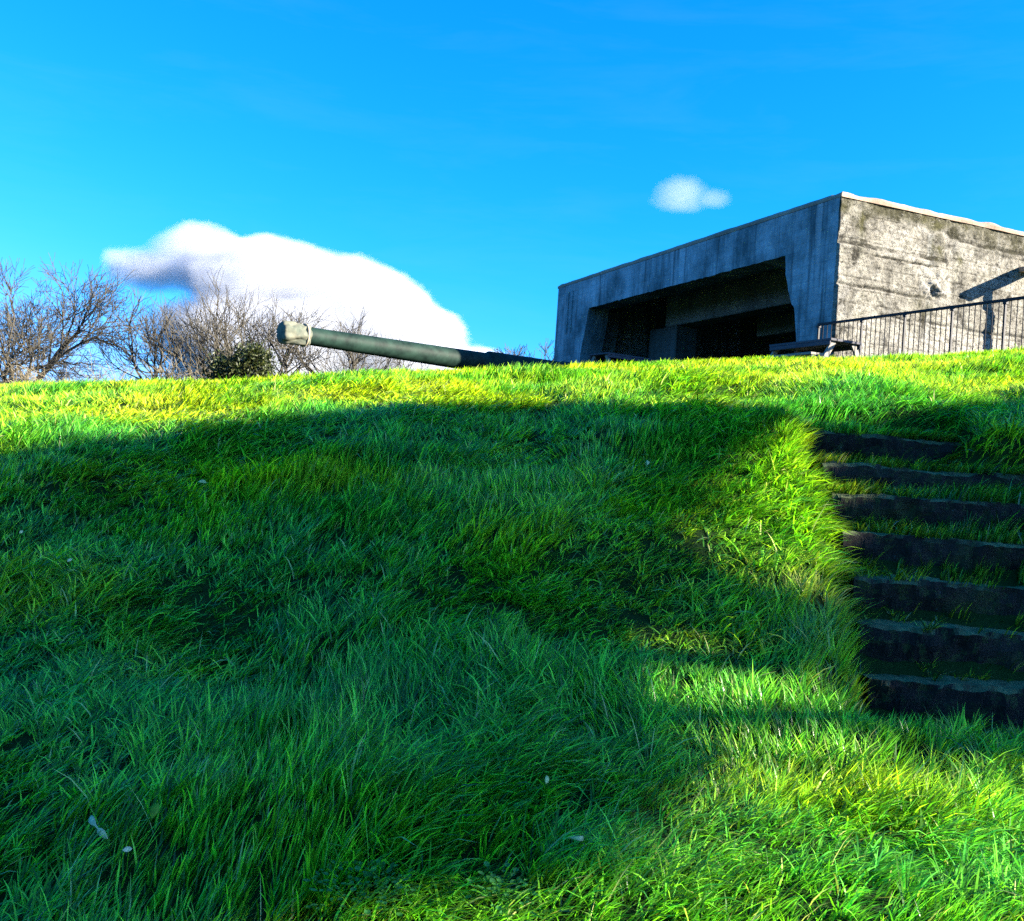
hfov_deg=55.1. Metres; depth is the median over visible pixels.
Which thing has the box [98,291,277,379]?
bare tree
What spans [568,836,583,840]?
fallen leaf
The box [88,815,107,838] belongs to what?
fallen leaf
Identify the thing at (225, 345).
bare tree
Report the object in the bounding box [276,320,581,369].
coastal gun
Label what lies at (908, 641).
stone steps
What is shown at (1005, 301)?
metal railing
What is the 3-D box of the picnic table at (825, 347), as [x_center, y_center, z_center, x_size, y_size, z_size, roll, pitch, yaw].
[5.613,-1.738,18.315,1.660,0.886,1.600,4,0,-27]
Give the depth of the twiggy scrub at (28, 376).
41.89 m
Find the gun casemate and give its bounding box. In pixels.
[554,192,1023,363]
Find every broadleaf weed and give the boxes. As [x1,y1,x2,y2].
[303,859,416,916]
[464,861,537,914]
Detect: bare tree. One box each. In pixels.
[0,255,155,383]
[87,285,196,379]
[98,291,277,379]
[138,269,274,379]
[222,290,338,375]
[267,306,415,374]
[292,319,429,374]
[493,340,554,360]
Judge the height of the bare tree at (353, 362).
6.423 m
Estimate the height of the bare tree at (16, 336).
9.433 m
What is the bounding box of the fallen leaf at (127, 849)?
[122,846,131,851]
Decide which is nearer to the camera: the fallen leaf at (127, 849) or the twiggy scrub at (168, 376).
the fallen leaf at (127, 849)
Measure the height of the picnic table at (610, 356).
0.886 m
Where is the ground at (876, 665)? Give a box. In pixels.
[0,363,1023,920]
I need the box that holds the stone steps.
[805,430,1023,736]
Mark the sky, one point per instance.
(439, 169)
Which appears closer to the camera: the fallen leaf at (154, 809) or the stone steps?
the fallen leaf at (154, 809)
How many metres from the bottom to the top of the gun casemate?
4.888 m
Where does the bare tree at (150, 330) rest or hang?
on the ground at (876, 665)
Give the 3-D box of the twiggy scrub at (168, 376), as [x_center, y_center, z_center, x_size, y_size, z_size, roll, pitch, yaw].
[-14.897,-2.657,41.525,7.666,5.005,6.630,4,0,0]
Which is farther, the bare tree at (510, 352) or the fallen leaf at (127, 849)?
the bare tree at (510, 352)
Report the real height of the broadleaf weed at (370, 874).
0.070 m
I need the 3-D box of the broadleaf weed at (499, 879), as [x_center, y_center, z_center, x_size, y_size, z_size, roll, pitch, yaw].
[-0.029,1.164,2.678,0.198,0.068,0.194,4,0,0]
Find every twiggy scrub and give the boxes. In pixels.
[0,349,131,384]
[70,344,216,380]
[154,357,210,380]
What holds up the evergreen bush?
on the ground at (876, 665)
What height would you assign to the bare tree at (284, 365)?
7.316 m
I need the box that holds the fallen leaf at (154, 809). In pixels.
[150,803,159,819]
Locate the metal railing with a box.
[817,296,1023,357]
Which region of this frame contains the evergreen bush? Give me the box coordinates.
[193,336,283,380]
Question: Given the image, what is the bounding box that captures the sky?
[0,0,1023,382]
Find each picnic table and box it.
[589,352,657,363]
[751,338,861,358]
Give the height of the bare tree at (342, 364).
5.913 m

